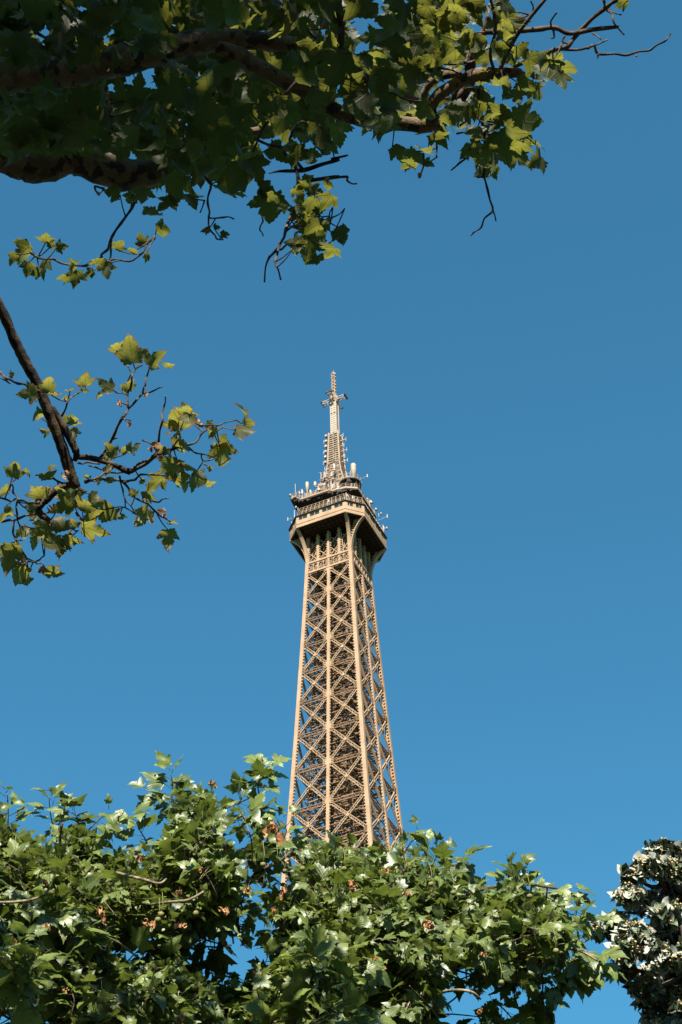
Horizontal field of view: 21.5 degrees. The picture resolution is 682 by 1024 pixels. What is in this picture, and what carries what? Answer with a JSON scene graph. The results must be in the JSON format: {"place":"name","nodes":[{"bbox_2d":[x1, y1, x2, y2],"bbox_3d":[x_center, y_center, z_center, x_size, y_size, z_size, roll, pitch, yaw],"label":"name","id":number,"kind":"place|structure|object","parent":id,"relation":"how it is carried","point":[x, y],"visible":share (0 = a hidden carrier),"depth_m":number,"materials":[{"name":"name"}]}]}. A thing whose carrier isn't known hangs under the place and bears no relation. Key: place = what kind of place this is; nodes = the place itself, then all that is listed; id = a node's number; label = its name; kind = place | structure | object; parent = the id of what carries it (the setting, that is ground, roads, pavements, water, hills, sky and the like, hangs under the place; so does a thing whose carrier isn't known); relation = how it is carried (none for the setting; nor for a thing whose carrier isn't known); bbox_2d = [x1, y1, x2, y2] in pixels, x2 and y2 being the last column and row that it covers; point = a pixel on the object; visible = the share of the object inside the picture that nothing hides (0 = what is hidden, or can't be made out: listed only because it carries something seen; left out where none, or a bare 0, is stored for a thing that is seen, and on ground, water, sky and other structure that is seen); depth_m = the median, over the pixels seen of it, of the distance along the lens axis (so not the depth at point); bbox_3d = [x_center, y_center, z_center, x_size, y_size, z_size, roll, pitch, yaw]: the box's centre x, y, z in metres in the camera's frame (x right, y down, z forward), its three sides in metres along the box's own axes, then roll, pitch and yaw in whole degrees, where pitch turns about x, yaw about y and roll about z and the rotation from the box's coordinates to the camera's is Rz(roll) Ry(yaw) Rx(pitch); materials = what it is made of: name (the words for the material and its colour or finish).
{"place":"outdoors","nodes":[
{"label":"outdoors","id":0,"kind":"place"},
{"bbox_2d":[0,0,670,288],"bbox_3d":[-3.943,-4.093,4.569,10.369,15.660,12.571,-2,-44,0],"label":"plane tree","id":1,"kind":"object","parent":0,"point":[282,76],"visible":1,"depth_m":7.14,"materials":[{"name":"green plant"}]},
{"bbox_2d":[0,0,681,1023],"label":"sky","id":2,"kind":"structure","parent":0,"point":[512,410],"materials":[{"name":"blue"}]},
{"label":"ground","id":3,"kind":"structure","parent":0,"visible":0},
{"bbox_2d":[0,297,255,586],"bbox_3d":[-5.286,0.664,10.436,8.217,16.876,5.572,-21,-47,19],"label":"plane tree","id":4,"kind":"object","parent":3,"relation":"on","point":[69,493],"visible":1,"depth_m":11.84,"materials":[{"name":"green plant"}]},
{"bbox_2d":[0,751,313,1023],"bbox_3d":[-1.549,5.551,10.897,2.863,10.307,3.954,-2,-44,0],"label":"plane tree","id":5,"kind":"object","parent":3,"relation":"on","point":[77,906],"visible":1,"depth_m":12.81,"materials":[{"name":"green plant"}]},
{"bbox_2d":[277,372,429,1004],"bbox_3d":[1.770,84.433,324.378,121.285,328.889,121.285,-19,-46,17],"label":"iron lattice tower","id":6,"kind":"structure","parent":3,"relation":"on","point":[338,537],"depth_m":369.57,"materials":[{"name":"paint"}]},
{"bbox_2d":[217,814,629,1023],"bbox_3d":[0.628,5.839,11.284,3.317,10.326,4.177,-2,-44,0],"label":"plane tree","id":7,"kind":"object","parent":3,"relation":"on","point":[375,935],"visible":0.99,"depth_m":13.20,"materials":[{"name":"green plant"}]},
{"bbox_2d":[589,837,681,1023],"bbox_3d":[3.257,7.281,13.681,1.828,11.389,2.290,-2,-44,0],"label":"linden tree","id":8,"kind":"object","parent":3,"relation":"on","point":[654,988],"visible":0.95,"depth_m":15.98,"materials":[{"name":"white plant"}]}
]}

